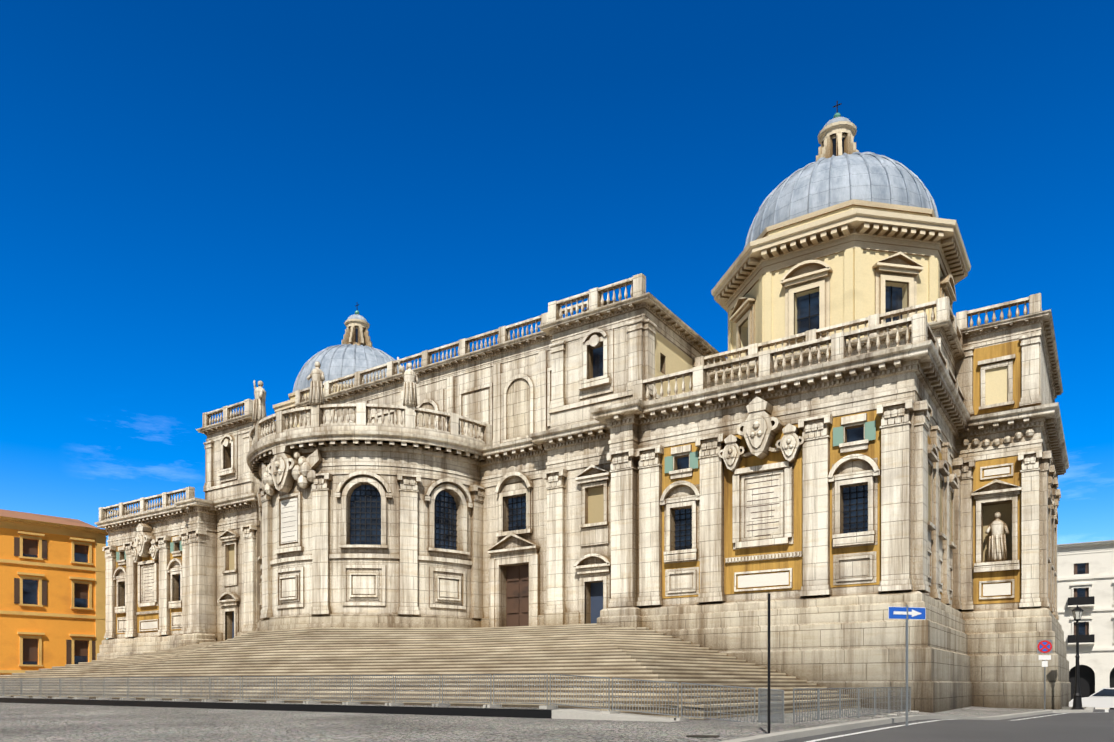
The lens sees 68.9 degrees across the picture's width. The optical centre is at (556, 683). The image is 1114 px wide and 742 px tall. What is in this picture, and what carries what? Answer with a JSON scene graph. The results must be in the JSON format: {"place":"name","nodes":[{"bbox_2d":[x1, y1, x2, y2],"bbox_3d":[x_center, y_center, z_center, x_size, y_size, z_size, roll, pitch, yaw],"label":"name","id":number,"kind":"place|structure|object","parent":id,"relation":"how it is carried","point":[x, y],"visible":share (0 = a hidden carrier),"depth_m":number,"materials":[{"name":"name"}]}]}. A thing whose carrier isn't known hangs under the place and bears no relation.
{"place":"outdoors","nodes":[
{"label":"outdoors","id":0,"kind":"place"},
{"bbox_2d":[0,703,1070,741],"bbox_3d":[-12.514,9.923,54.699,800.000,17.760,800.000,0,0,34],"label":"piazza ground","id":1,"kind":"structure","parent":0,"point":[25,722],"depth_m":21.21,"materials":[{"name":"grey stone"}]},
{"bbox_2d":[0,528,94,674],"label":"orange palazzo","id":2,"kind":"structure","parent":1,"relation":"on","point":[57,631],"depth_m":75.25,"materials":[{"name":"orange paint"}]},
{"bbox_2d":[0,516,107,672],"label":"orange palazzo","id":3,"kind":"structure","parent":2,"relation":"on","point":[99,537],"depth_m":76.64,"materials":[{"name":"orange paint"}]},
{"bbox_2d":[0,509,99,528],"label":"roof","id":4,"kind":"structure","parent":3,"relation":"on","point":[37,517],"depth_m":79.07,"materials":[{"name":"tile"}]},
{"bbox_2d":[14,537,95,664],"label":"windows","id":5,"kind":"structure","parent":2,"relation":"attached to","point":[29,644],"depth_m":74.95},
{"bbox_2d":[0,697,576,709],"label":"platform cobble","id":6,"kind":"object","parent":1,"relation":"on","point":[325,704],"visible":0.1,"depth_m":31.21,"materials":[{"name":"grey stone"}]},
{"bbox_2d":[0,698,675,721],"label":"curb","id":7,"kind":"structure","parent":1,"relation":"on","point":[503,712],"depth_m":28.91,"materials":[{"name":"grey stone"}]},
{"bbox_2d":[0,623,855,719],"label":"stairs","id":8,"kind":"object","parent":1,"relation":"on","point":[616,651],"visible":0.58,"depth_m":38.09,"materials":[{"name":"stone"}]},
{"bbox_2d":[0,696,918,720],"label":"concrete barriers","id":9,"kind":"object","parent":1,"relation":"on","point":[435,705],"visible":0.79,"depth_m":32.23,"materials":[{"name":"grey concrete"}]},
{"bbox_2d":[0,674,910,722],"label":"galvanised barriers","id":10,"kind":"object","parent":9,"relation":"on","point":[104,687],"visible":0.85,"depth_m":28.45,"materials":[{"name":"grey metal"}]},
{"bbox_2d":[94,273,1068,640],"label":"basilica","id":11,"kind":"structure","parent":1,"relation":"on","point":[618,427],"depth_m":46.02,"materials":[{"name":"beige stone"}]},
{"bbox_2d":[252,380,265,422],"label":"statue apse","id":12,"kind":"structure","parent":11,"relation":"on","point":[259,410],"depth_m":50.35,"materials":[{"name":"stone"}]},
{"bbox_2d":[307,361,324,404],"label":"statue apse","id":13,"kind":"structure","parent":11,"relation":"on","point":[316,375],"depth_m":47.34,"materials":[{"name":"stone"}]},
{"bbox_2d":[290,387,347,426],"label":"dome drum","id":14,"kind":"object","parent":11,"relation":"on","point":[293,397],"depth_m":74.39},
{"bbox_2d":[273,319,372,423],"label":"trim","id":15,"kind":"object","parent":11,"relation":"on","point":[352,325],"visible":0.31,"depth_m":78.17,"materials":[{"name":"beige stone"}]},
{"bbox_2d":[293,314,405,391],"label":"dome","id":16,"kind":"structure","parent":15,"relation":"on","point":[338,361],"depth_m":74.53,"materials":[{"name":"grey metal"}]},
{"bbox_2d":[397,357,418,406],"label":"statue apse","id":17,"kind":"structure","parent":11,"relation":"on","point":[410,388],"depth_m":47.52,"materials":[{"name":"stone"}]},
{"bbox_2d":[232,582,602,638],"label":"doors","id":18,"kind":"structure","parent":11,"relation":"in","point":[596,598],"depth_m":46.56,"materials":[{"name":"wood"}]},
{"bbox_2d":[116,420,875,561],"bbox_3d":[-12.584,-11.382,54.595,64.880,0.850,0.050,0,0,34],"label":"basilica shutter","id":19,"kind":"object","parent":11,"relation":"attached to","point":[870,430],"visible":0.73,"depth_m":37.42,"materials":[{"name":"teal wood"}]},
{"bbox_2d":[985,512,1009,561],"bbox_3d":[24.240,-8.085,44.687,1.177,2.817,0.938,0,0,34],"label":"statue","id":20,"kind":"object","parent":11,"relation":"on","point":[997,528],"visible":0.98,"depth_m":44.43,"materials":[{"name":"stone"}]},
{"bbox_2d":[97,300,1070,712],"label":"stone base wall","id":21,"kind":"structure","parent":1,"relation":"on","point":[973,658],"depth_m":40.35,"materials":[{"name":"stone"}]},
{"bbox_2d":[124,347,1010,628],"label":"windows","id":22,"kind":"structure","parent":21,"relation":"attached to","point":[855,434],"depth_m":48.39,"materials":[{"name":"black glass"}]},
{"bbox_2d":[116,340,1020,633],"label":"wall panels","id":23,"kind":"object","parent":21,"relation":"attached to","point":[980,354],"visible":0.38,"depth_m":40.47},
{"bbox_2d":[229,465,1011,569],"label":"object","id":24,"kind":"object","parent":21,"relation":"attached to","point":[595,505],"visible":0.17,"depth_m":45.38,"materials":[{"name":"beige stone"}]},
{"bbox_2d":[655,331,1007,404],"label":"wall panels","id":25,"kind":"object","parent":21,"relation":"attached to","point":[996,380],"visible":0.29,"depth_m":45.60,"materials":[{"name":"beige paint"}]},
{"bbox_2d":[728,206,951,366],"bbox_3d":[18.163,-22.907,52.677,12.840,9.300,12.840,0,0,34],"label":"dome drum","id":26,"kind":"object","parent":21,"relation":"on","point":[852,286],"visible":0.25,"depth_m":46.81,"materials":[{"name":"beige paint"}]},
{"bbox_2d":[711,121,970,366],"bbox_3d":[18.163,-27.662,52.677,14.840,16.010,14.840,0,0,34],"label":"trim","id":27,"kind":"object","parent":21,"relation":"on","point":[800,249],"visible":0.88,"depth_m":46.96,"materials":[{"name":"beige stone"}]},
{"bbox_2d":[744,117,938,248],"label":"dome","id":28,"kind":"structure","parent":27,"relation":"on","point":[821,183],"depth_m":47.84,"materials":[{"name":"grey metal"}]},
{"bbox_2d":[797,101,901,333],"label":"windows","id":29,"kind":"structure","parent":27,"relation":"attached to","point":[802,311],"depth_m":47.74,"materials":[{"name":"black glass"}]},
{"bbox_2d":[687,735,718,736],"bbox_3d":[0.388,1.118,16.117,6.355,0.054,0.714,0,0,-19],"label":"drain grate","id":30,"kind":"object","parent":1,"relation":"on","point":[703,735],"visible":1,"depth_m":17.16,"materials":[{"name":"black metal"}]},
{"bbox_2d":[768,593,769,733],"bbox_3d":[4.476,-0.407,17.150,0.055,3.000,0.055,0,0,-11],"label":"pole","id":31,"kind":"object","parent":1,"relation":"on","point":[768,663],"visible":0.65,"depth_m":17.13,"materials":[{"name":"black metal"}]},
{"bbox_2d":[720,707,1093,741],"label":"sidewalk","id":32,"kind":"structure","parent":1,"relation":"on","point":[790,734],"depth_m":18.85,"materials":[{"name":"grey concrete"}]},
{"bbox_2d":[1037,640,1051,709],"bbox_3d":[23.049,-0.367,38.384,0.620,3.420,0.073,0,0,30],"label":"no parking sign","id":33,"kind":"object","parent":1,"relation":"on","point":[1044,646],"visible":0.92,"depth_m":38.37,"materials":[{"name":"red metal"}]},
{"bbox_2d":[1071,605,1083,709],"bbox_3d":[25.264,-1.237,39.430,0.560,5.160,0.533,0,0,34],"label":"street lamp post","id":34,"kind":"object","parent":1,"relation":"on","point":[1077,611],"visible":0.92,"depth_m":39.36,"materials":[{"name":"black metal"}]},
{"bbox_2d":[1057,540,1113,709],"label":"palazzo","id":35,"kind":"structure","parent":1,"relation":"on","point":[1097,656],"depth_m":94.72,"materials":[{"name":"white paint"}]},
{"bbox_2d":[0,0,1113,638],"label":"sky","id":36,"kind":"structure","parent":0,"point":[198,198],"materials":[{"name":"blue"}]},
{"bbox_2d":[779,709,1113,741],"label":"road asphalt","id":37,"kind":"structure","parent":0,"point":[1083,727],"depth_m":17.40,"materials":[{"name":"grey asphalt"}]},
{"bbox_2d":[888,605,925,725],"bbox_3d":[8.261,-0.403,19.178,1.020,2.900,0.060,0,0,-14],"label":"one-way sign","id":38,"kind":"object","parent":37,"relation":"on","point":[906,612],"visible":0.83,"depth_m":19.16,"materials":[{"name":"blue metal"}]},
{"bbox_2d":[806,709,1108,741],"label":"road edge line","id":39,"kind":"object","parent":37,"relation":"on","point":[1106,710],"visible":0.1,"depth_m":18.27,"materials":[{"name":"white paint"}]},
{"bbox_2d":[1069,688,1113,707],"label":"car body","id":40,"kind":"object","parent":37,"relation":"on","point":[1102,698],"visible":0.71,"depth_m":47.67,"materials":[{"name":"white paint"}]},
{"bbox_2d":[1090,689,1113,695],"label":"car windows","id":41,"kind":"structure","parent":40,"relation":"in","point":[1105,692],"depth_m":47.54,"materials":[{"name":"black glass"}]}
]}

